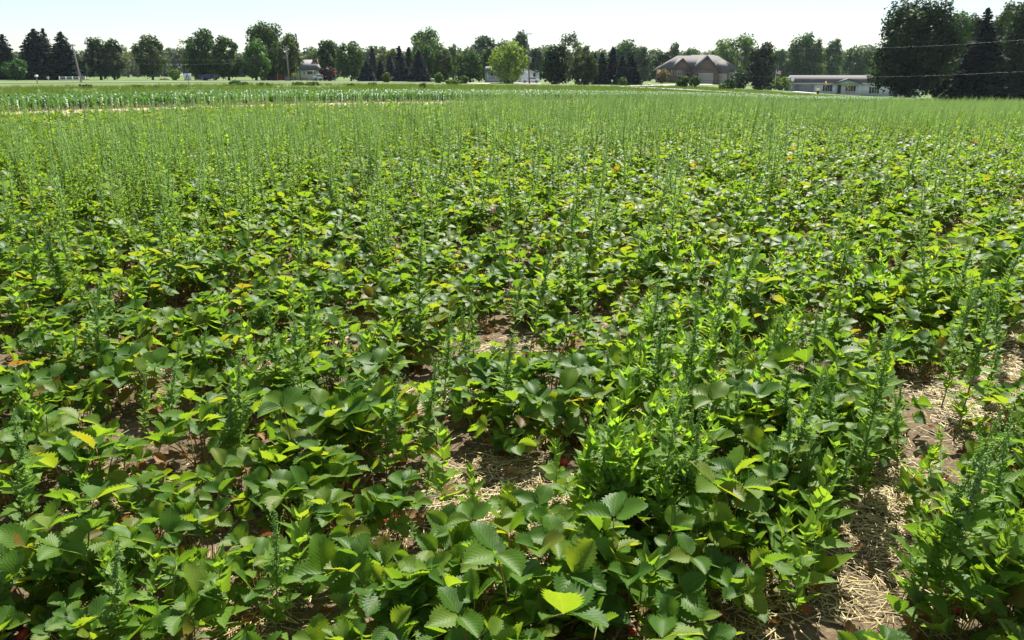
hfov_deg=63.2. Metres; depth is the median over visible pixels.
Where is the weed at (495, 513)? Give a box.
[490,479,523,517]
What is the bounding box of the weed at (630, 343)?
[602,336,649,391]
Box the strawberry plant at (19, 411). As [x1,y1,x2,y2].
[0,403,79,477]
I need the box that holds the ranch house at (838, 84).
[787,75,919,96]
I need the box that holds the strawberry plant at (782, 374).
[735,358,801,402]
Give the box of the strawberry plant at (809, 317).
[795,311,866,353]
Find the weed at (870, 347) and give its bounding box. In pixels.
[855,320,880,369]
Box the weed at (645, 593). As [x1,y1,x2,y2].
[624,541,676,639]
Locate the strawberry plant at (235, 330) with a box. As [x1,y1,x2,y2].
[220,325,275,368]
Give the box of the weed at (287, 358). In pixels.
[267,342,313,385]
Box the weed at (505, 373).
[483,334,519,434]
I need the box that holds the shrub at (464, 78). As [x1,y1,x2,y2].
[458,75,468,83]
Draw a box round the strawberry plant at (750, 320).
[663,307,760,357]
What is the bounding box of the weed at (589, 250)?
[581,215,597,277]
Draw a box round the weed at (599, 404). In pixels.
[563,396,605,486]
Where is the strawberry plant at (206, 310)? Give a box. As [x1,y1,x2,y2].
[161,296,227,343]
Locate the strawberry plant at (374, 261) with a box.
[360,257,417,292]
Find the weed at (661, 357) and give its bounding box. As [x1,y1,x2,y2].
[638,311,676,423]
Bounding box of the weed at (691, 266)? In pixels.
[678,256,701,294]
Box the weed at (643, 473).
[632,438,653,496]
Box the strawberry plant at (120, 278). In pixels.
[96,267,155,312]
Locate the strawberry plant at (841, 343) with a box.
[824,340,882,362]
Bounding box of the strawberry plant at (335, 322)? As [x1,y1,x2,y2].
[296,313,367,359]
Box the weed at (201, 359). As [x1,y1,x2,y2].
[194,325,212,394]
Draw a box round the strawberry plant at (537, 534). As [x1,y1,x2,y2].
[527,514,637,637]
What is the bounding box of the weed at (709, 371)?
[699,363,719,446]
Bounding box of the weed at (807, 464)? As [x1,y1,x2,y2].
[798,436,815,487]
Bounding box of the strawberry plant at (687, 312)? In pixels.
[660,292,713,331]
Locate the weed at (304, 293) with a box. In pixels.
[285,290,323,332]
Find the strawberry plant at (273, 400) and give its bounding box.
[246,386,356,499]
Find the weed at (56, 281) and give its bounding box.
[38,221,71,299]
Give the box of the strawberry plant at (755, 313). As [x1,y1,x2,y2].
[718,302,782,353]
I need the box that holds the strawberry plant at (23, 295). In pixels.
[0,289,78,338]
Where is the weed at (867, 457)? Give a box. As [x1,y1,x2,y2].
[856,417,876,504]
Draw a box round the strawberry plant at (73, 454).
[28,431,160,518]
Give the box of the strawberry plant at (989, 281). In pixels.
[930,269,994,306]
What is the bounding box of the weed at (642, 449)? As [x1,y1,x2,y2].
[606,439,650,518]
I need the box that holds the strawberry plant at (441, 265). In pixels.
[418,250,463,296]
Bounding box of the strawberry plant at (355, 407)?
[294,379,402,489]
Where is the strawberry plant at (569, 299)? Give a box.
[512,293,574,316]
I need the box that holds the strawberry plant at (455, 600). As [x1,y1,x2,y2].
[406,568,541,639]
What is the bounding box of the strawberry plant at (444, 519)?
[394,495,532,609]
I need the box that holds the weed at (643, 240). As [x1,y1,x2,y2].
[629,187,668,289]
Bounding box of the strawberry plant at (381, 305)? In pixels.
[360,285,413,336]
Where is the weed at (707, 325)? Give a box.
[689,313,719,352]
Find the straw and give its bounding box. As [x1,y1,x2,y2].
[0,196,1023,639]
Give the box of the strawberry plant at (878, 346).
[853,335,921,384]
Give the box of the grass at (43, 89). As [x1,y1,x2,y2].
[0,81,932,100]
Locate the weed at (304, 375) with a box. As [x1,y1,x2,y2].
[281,327,315,393]
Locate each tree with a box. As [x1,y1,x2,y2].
[0,34,15,79]
[0,58,27,80]
[14,28,53,79]
[40,28,51,48]
[46,31,87,79]
[77,57,86,75]
[83,36,113,79]
[96,38,127,79]
[121,45,131,76]
[130,47,139,76]
[131,34,165,79]
[168,69,179,79]
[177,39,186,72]
[183,28,226,79]
[209,35,242,79]
[241,37,271,80]
[244,20,285,79]
[270,32,303,80]
[302,48,334,74]
[316,38,339,79]
[319,66,336,80]
[334,39,365,80]
[368,47,377,74]
[375,50,392,69]
[375,60,385,80]
[384,48,397,66]
[393,46,403,69]
[405,47,412,73]
[410,26,445,67]
[410,44,433,77]
[432,48,453,81]
[448,43,459,79]
[453,49,482,82]
[470,34,496,79]
[479,47,493,78]
[486,39,530,83]
[494,38,511,65]
[507,29,531,69]
[527,47,543,79]
[541,43,569,84]
[559,31,584,80]
[568,50,598,84]
[579,43,590,72]
[590,53,611,84]
[606,47,619,84]
[608,39,645,64]
[610,56,633,84]
[626,45,650,80]
[626,55,644,84]
[646,60,654,80]
[651,51,673,80]
[669,42,681,56]
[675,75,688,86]
[682,47,693,55]
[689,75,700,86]
[715,31,757,77]
[745,41,778,89]
[770,49,787,84]
[781,31,817,77]
[807,37,826,74]
[823,37,844,74]
[840,44,865,74]
[854,48,874,74]
[865,0,967,97]
[882,44,915,96]
[921,56,960,100]
[936,7,1015,101]
[938,9,973,78]
[961,12,981,37]
[990,0,1023,52]
[996,1,1023,101]
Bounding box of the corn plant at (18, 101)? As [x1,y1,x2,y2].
[16,98,21,110]
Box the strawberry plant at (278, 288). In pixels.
[243,280,343,330]
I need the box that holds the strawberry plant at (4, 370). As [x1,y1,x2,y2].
[0,365,19,422]
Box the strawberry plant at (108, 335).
[88,306,135,347]
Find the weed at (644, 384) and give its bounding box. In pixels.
[629,353,657,413]
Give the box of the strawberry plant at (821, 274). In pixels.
[761,269,844,317]
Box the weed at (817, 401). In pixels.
[808,373,828,434]
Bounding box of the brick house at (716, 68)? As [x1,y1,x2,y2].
[653,55,738,83]
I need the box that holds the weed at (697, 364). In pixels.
[690,355,699,380]
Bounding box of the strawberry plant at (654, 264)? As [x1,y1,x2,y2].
[599,247,664,292]
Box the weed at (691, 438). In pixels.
[679,408,695,451]
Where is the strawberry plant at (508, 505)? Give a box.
[487,476,611,578]
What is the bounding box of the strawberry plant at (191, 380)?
[141,368,246,421]
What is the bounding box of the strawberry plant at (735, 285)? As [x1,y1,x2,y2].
[709,268,764,313]
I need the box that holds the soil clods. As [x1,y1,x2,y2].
[5,213,1017,639]
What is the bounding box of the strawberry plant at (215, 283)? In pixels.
[208,275,265,318]
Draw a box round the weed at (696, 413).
[690,409,704,439]
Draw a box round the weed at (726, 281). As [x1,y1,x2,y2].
[705,243,739,334]
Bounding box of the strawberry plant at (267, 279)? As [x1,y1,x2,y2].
[251,268,294,299]
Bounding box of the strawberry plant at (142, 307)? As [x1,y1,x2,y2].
[121,305,174,339]
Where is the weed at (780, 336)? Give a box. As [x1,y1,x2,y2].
[770,323,783,372]
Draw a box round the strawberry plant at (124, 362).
[91,343,179,425]
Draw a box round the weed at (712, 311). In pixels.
[697,288,728,381]
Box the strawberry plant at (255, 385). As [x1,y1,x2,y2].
[196,379,282,443]
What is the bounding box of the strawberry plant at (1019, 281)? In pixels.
[977,271,1023,318]
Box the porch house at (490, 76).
[484,66,506,81]
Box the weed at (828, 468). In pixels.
[780,454,857,546]
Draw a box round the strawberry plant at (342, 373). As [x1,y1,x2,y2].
[285,345,379,395]
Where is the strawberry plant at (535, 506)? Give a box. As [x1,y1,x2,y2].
[505,484,641,621]
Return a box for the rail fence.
[59,76,85,81]
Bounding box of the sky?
[0,0,1023,74]
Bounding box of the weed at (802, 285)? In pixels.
[789,275,810,347]
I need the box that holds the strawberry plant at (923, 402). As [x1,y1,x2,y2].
[818,361,934,436]
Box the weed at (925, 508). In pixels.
[890,500,942,624]
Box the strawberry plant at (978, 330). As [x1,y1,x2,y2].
[938,298,1023,352]
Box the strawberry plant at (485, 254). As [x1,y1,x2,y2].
[458,246,515,276]
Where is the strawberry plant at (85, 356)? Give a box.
[54,340,133,394]
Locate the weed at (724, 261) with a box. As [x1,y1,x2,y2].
[720,240,728,268]
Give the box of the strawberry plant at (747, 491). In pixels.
[625,445,789,587]
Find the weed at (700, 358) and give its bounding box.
[694,343,709,370]
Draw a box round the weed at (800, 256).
[796,252,804,278]
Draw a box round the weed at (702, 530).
[673,466,713,538]
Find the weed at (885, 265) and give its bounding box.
[874,261,890,293]
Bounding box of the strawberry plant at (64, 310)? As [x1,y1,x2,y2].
[49,302,92,349]
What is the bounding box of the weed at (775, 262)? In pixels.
[765,248,784,302]
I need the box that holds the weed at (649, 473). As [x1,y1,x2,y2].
[645,422,686,524]
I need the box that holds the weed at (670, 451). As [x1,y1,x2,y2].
[641,368,693,534]
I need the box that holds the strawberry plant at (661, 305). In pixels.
[623,295,691,349]
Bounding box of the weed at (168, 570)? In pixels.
[155,549,186,592]
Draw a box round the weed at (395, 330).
[378,297,415,382]
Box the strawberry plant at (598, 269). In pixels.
[572,258,640,306]
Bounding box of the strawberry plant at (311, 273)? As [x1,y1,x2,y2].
[265,265,345,310]
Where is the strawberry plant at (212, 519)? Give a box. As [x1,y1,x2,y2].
[136,470,255,569]
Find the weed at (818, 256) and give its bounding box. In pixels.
[805,235,827,285]
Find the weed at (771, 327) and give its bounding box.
[759,312,783,338]
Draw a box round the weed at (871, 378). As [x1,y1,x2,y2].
[851,374,874,449]
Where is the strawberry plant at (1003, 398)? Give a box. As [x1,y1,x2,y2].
[963,393,1023,466]
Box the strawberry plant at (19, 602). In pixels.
[9,519,85,631]
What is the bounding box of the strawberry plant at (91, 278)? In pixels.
[57,272,119,317]
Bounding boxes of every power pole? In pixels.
[69,45,81,81]
[283,45,289,80]
[526,33,531,83]
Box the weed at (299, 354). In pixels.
[281,312,318,396]
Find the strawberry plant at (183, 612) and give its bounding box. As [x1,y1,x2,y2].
[105,549,260,639]
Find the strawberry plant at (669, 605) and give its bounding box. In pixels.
[628,573,743,639]
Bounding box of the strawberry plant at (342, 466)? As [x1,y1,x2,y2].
[280,439,380,532]
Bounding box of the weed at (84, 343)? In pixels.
[77,308,94,366]
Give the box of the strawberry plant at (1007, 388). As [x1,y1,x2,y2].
[978,369,1023,431]
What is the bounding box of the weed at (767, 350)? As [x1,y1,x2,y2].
[766,330,771,353]
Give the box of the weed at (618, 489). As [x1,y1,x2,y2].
[608,452,630,522]
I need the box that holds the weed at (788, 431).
[766,401,803,499]
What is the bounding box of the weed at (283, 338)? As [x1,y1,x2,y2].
[272,328,295,374]
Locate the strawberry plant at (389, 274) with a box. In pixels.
[385,261,439,299]
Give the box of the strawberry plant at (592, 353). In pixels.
[546,346,604,404]
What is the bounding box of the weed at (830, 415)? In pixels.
[817,366,852,477]
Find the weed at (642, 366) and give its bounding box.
[615,334,656,421]
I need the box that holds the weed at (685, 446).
[677,441,705,496]
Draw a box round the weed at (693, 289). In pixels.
[681,286,695,319]
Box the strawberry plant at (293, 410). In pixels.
[279,403,382,452]
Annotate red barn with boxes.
[270,68,283,79]
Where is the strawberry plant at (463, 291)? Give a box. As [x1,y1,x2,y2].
[454,283,506,332]
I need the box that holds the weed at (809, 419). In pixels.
[773,366,829,498]
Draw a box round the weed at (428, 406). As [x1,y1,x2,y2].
[410,352,445,466]
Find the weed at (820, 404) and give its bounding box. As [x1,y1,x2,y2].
[814,401,826,435]
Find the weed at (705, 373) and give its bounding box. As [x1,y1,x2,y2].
[687,362,710,414]
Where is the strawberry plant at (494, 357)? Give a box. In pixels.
[464,346,541,406]
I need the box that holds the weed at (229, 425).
[217,379,247,468]
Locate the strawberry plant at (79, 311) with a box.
[70,283,127,320]
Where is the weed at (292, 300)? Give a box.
[281,279,301,336]
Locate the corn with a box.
[0,88,917,106]
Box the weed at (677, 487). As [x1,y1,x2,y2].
[656,451,686,535]
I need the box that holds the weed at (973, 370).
[944,283,1002,441]
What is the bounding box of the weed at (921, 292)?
[906,225,945,329]
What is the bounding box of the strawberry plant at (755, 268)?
[739,266,765,284]
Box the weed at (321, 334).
[308,305,333,352]
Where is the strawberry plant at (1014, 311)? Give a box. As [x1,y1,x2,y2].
[951,279,1023,343]
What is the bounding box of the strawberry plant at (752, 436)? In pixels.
[733,421,843,514]
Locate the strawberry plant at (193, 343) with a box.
[181,332,252,390]
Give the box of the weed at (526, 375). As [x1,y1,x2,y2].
[519,366,544,405]
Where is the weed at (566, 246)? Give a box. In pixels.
[554,193,581,306]
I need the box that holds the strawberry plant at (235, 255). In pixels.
[195,248,280,295]
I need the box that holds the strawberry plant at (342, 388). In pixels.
[292,378,384,452]
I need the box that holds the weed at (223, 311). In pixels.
[201,290,243,339]
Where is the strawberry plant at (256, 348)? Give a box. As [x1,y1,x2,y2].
[241,333,327,387]
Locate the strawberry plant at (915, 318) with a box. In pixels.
[863,304,966,352]
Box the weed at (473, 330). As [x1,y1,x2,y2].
[462,288,482,356]
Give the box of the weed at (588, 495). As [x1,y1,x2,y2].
[574,487,597,514]
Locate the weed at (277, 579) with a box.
[258,501,301,639]
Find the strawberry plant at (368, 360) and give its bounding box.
[344,348,444,452]
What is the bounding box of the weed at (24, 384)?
[6,366,42,428]
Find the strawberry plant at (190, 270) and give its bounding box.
[150,253,226,303]
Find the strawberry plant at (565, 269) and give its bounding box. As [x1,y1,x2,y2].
[542,261,591,295]
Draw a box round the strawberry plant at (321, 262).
[313,247,360,284]
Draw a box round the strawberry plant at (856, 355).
[842,350,895,409]
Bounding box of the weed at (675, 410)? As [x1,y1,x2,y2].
[657,385,690,455]
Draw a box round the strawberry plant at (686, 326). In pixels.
[629,295,708,343]
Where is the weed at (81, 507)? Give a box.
[57,470,110,528]
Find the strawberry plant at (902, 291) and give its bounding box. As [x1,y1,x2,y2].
[889,267,988,321]
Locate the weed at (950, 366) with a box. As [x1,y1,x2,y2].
[933,277,979,407]
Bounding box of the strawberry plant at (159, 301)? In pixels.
[104,277,178,317]
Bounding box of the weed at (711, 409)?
[698,399,714,445]
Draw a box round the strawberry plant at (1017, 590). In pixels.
[896,489,1023,627]
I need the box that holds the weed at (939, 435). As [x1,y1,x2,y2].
[930,425,949,467]
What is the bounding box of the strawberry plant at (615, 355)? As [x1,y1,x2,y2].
[599,337,682,394]
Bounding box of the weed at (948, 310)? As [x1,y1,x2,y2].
[944,274,979,320]
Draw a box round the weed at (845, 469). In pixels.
[831,438,857,527]
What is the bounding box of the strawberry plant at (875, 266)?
[852,262,926,320]
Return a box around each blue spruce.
[356,60,376,81]
[383,56,394,79]
[390,56,410,81]
[407,50,433,81]
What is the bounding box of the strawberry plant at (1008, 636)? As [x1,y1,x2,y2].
[986,635,1017,639]
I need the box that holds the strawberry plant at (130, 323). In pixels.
[101,298,174,357]
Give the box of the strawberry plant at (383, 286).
[360,281,437,330]
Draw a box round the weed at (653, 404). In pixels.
[632,399,660,432]
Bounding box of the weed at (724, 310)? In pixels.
[701,305,730,348]
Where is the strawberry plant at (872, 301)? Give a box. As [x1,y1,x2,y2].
[815,276,899,334]
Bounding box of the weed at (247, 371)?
[228,318,273,415]
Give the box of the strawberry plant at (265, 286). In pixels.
[240,275,305,322]
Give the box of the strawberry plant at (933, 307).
[888,296,965,335]
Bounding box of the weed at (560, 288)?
[544,269,570,325]
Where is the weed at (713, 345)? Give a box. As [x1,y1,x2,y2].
[685,338,719,418]
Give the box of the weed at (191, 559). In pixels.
[174,550,201,602]
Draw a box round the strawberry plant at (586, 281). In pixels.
[535,265,590,303]
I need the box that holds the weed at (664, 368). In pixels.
[657,346,677,419]
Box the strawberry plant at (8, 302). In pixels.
[0,290,64,329]
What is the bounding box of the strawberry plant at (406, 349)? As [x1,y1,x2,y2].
[350,322,421,365]
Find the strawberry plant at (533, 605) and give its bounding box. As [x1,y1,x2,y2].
[478,568,603,639]
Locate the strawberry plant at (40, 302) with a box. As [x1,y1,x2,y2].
[9,280,81,322]
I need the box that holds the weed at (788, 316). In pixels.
[765,312,791,351]
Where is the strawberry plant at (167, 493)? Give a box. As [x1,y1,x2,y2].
[96,468,214,540]
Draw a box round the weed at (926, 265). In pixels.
[909,261,932,299]
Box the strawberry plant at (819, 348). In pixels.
[775,323,852,373]
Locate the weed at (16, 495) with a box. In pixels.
[11,448,26,504]
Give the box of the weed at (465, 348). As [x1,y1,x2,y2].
[453,305,477,374]
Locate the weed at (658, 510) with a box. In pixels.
[638,480,686,548]
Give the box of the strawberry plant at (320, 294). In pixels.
[279,274,358,326]
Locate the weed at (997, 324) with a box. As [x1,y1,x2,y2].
[986,290,1008,364]
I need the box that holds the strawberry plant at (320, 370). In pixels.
[242,347,339,423]
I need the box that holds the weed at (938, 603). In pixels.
[889,403,1010,632]
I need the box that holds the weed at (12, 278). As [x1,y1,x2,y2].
[4,272,40,329]
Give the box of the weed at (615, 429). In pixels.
[596,415,626,489]
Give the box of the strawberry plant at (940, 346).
[896,334,965,380]
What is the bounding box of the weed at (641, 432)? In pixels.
[594,418,656,525]
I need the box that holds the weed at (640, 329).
[630,289,655,350]
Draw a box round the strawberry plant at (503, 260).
[496,255,541,292]
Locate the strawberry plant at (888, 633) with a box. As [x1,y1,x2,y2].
[837,624,911,639]
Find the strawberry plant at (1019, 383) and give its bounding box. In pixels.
[991,375,1023,406]
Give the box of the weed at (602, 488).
[588,476,612,502]
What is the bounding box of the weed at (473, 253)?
[461,249,479,290]
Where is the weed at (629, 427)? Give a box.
[593,411,637,464]
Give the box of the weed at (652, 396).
[625,391,672,444]
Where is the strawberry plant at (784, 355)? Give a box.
[760,335,898,429]
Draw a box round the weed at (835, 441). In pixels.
[808,432,860,510]
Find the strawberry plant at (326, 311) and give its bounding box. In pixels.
[299,303,363,354]
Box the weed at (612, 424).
[564,414,647,508]
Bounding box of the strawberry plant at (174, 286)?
[138,273,188,307]
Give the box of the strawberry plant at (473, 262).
[460,254,520,305]
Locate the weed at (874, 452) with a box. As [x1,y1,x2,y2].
[870,441,878,465]
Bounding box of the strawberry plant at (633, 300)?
[612,279,662,326]
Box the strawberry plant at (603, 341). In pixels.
[582,321,648,367]
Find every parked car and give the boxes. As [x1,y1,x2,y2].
[198,74,219,79]
[313,75,324,80]
[521,77,539,82]
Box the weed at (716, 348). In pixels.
[697,306,727,381]
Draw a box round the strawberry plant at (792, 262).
[768,258,808,293]
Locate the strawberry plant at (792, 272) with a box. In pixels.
[741,264,848,324]
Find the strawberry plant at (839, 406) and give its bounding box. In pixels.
[814,387,899,444]
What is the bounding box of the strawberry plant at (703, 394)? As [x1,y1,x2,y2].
[683,380,820,475]
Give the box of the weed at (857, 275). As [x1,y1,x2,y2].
[847,268,863,316]
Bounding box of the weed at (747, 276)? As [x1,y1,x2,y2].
[725,236,763,323]
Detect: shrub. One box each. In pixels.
[259,70,266,80]
[444,78,463,84]
[458,75,468,83]
[617,77,626,84]
[654,68,671,82]
[718,83,726,88]
[723,78,736,89]
[730,71,751,88]
[772,76,790,90]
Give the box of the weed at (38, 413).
[23,402,54,486]
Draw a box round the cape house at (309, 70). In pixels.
[283,59,322,80]
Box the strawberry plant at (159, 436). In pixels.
[145,392,277,480]
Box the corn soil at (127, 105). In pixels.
[3,98,941,111]
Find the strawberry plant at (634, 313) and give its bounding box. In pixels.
[611,298,647,338]
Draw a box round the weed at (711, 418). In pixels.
[676,410,718,498]
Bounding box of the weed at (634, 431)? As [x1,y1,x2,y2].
[626,428,655,496]
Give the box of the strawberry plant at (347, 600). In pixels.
[326,542,487,639]
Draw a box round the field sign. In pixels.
[184,73,191,83]
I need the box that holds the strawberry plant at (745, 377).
[652,372,777,458]
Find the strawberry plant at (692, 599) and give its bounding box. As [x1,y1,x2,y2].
[534,491,734,630]
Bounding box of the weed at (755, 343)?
[723,334,765,374]
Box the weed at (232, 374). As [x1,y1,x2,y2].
[220,367,247,417]
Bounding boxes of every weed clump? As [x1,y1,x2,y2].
[79,84,92,88]
[229,79,240,85]
[256,82,273,85]
[292,81,304,85]
[306,81,319,85]
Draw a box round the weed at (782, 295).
[767,285,785,311]
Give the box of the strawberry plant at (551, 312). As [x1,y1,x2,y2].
[509,286,574,328]
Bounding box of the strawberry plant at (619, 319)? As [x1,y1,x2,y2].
[567,312,632,349]
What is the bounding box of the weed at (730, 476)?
[700,467,739,537]
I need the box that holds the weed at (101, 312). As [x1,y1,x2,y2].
[79,275,112,348]
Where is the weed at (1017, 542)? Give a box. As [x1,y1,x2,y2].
[953,485,1023,628]
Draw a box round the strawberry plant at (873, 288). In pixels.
[827,277,925,319]
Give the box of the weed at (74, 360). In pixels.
[60,323,84,393]
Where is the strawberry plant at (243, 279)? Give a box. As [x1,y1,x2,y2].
[195,256,248,295]
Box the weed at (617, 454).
[575,431,635,538]
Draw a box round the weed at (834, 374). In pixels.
[809,348,848,409]
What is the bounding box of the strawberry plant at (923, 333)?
[860,329,949,375]
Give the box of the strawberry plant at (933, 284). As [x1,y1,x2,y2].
[870,259,976,327]
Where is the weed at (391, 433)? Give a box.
[372,371,405,486]
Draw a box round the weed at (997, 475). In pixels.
[975,409,1023,564]
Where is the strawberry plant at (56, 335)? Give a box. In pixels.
[20,327,95,367]
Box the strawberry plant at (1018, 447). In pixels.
[989,410,1023,468]
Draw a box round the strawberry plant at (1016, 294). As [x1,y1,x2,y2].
[963,287,1023,321]
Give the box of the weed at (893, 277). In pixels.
[888,275,896,291]
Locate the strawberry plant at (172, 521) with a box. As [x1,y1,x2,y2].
[55,507,208,602]
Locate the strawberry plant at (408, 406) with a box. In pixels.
[309,383,441,501]
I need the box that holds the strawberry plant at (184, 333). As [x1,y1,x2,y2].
[148,307,212,364]
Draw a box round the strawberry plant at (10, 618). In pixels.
[0,605,59,639]
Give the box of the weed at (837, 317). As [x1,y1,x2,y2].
[827,287,847,348]
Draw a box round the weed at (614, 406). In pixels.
[573,392,630,473]
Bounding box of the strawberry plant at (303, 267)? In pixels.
[298,264,350,295]
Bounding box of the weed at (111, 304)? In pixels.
[101,274,123,357]
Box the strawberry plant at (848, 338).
[806,317,857,353]
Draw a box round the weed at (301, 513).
[261,500,343,614]
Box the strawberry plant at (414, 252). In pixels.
[397,249,450,282]
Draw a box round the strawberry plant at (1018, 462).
[970,453,1023,512]
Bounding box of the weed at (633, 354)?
[608,347,640,412]
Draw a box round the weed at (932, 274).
[905,268,938,328]
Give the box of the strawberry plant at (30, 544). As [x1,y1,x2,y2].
[4,531,35,590]
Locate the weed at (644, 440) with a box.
[630,429,661,531]
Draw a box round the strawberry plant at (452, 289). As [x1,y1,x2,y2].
[420,283,468,323]
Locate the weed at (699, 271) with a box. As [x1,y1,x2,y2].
[682,251,709,303]
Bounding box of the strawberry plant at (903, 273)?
[881,269,918,310]
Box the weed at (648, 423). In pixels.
[642,406,656,466]
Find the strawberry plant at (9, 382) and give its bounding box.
[0,370,95,443]
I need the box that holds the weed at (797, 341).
[788,298,805,376]
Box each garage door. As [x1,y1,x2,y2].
[698,73,712,82]
[718,74,726,82]
[794,85,813,92]
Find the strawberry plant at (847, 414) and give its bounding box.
[764,378,858,439]
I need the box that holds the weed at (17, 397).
[9,369,21,407]
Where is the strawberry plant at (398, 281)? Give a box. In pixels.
[343,266,414,311]
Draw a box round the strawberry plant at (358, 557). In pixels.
[288,520,484,638]
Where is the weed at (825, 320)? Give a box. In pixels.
[811,294,833,361]
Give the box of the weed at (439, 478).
[420,421,465,507]
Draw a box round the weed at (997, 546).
[961,500,1023,639]
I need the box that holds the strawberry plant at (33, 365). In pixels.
[0,357,47,413]
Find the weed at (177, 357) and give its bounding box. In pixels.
[170,339,186,402]
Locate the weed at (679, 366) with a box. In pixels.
[652,332,695,396]
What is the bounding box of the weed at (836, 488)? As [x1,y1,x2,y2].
[828,459,844,527]
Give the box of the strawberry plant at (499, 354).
[480,341,522,390]
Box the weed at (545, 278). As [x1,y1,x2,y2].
[525,236,559,351]
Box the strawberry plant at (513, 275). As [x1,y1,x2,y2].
[500,271,557,316]
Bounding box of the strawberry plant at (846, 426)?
[747,394,898,478]
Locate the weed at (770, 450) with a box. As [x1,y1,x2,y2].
[763,436,783,513]
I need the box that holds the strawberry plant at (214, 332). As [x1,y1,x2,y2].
[179,312,245,350]
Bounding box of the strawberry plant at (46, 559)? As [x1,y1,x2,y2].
[15,525,158,629]
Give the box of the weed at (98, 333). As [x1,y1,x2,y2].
[88,292,112,382]
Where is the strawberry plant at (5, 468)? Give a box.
[0,442,81,517]
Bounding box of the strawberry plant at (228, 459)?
[179,444,295,533]
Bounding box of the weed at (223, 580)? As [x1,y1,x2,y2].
[193,544,250,639]
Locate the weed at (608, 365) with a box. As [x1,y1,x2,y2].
[601,346,617,381]
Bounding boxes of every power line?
[532,34,1014,47]
[537,58,1006,76]
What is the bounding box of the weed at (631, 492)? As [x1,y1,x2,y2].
[615,440,638,524]
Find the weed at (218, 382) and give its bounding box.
[213,365,222,402]
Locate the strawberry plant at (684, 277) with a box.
[656,264,702,309]
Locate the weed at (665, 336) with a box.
[656,307,674,371]
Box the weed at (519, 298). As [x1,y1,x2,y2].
[508,272,527,334]
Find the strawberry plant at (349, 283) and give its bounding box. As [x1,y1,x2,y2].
[334,266,401,316]
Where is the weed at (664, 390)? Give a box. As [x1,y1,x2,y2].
[652,370,676,461]
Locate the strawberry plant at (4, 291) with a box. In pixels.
[0,278,57,315]
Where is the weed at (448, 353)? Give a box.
[433,311,459,423]
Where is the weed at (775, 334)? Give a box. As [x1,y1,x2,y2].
[764,316,780,371]
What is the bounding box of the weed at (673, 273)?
[662,261,679,292]
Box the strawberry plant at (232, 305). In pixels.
[213,283,270,325]
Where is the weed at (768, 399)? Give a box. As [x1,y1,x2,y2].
[764,369,775,408]
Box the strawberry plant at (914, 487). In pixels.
[899,475,983,534]
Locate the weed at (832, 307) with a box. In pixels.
[820,291,839,324]
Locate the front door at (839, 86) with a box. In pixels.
[837,85,840,93]
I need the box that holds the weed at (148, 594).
[134,542,178,615]
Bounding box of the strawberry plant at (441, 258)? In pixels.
[407,248,464,282]
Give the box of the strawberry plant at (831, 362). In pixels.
[799,358,859,419]
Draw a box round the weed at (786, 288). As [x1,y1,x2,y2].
[765,278,793,314]
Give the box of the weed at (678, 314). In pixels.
[665,293,687,345]
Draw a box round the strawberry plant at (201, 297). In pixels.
[187,290,228,323]
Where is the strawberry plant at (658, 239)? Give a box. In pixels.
[630,235,689,286]
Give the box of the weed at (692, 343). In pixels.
[669,288,710,426]
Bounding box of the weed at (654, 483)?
[646,441,669,525]
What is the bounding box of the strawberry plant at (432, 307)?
[382,300,447,340]
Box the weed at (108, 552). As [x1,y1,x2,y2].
[94,543,127,606]
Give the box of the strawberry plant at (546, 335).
[512,322,575,355]
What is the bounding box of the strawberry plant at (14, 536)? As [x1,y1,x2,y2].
[0,480,152,639]
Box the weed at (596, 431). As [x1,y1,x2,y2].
[573,420,606,466]
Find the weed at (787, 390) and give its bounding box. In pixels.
[770,362,797,428]
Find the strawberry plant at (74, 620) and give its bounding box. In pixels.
[30,579,149,639]
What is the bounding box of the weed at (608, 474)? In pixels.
[572,459,623,510]
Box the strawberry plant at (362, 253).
[334,242,401,283]
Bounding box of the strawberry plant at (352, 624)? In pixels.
[292,586,438,639]
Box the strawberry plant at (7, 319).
[0,307,35,346]
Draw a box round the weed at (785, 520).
[771,501,800,582]
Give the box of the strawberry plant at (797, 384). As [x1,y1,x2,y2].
[746,370,852,442]
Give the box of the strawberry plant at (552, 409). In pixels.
[468,367,593,466]
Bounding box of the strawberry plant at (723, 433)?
[675,428,766,502]
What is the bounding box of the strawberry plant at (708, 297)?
[680,284,763,309]
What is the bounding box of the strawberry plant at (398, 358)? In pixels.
[351,339,408,384]
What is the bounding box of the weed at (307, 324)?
[297,284,326,357]
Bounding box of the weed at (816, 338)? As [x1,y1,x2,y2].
[806,308,823,362]
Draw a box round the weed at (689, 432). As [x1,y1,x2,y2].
[673,422,698,495]
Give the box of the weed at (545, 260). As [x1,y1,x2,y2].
[535,259,552,288]
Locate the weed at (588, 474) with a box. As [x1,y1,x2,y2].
[561,432,607,508]
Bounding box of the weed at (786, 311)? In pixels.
[776,309,795,372]
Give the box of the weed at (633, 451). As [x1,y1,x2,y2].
[606,440,650,533]
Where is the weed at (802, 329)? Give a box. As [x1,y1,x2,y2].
[795,307,810,369]
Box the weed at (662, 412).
[647,405,676,478]
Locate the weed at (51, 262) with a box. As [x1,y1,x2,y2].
[41,221,68,305]
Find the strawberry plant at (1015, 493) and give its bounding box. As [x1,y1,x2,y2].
[1008,476,1023,500]
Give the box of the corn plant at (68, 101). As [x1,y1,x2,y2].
[65,97,71,108]
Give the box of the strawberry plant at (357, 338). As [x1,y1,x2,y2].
[349,319,400,365]
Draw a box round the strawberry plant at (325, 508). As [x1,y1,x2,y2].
[286,483,411,587]
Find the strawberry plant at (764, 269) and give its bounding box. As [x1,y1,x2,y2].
[708,254,781,313]
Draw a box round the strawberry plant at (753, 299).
[696,275,791,337]
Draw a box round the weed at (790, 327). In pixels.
[775,312,801,370]
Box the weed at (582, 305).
[566,238,601,342]

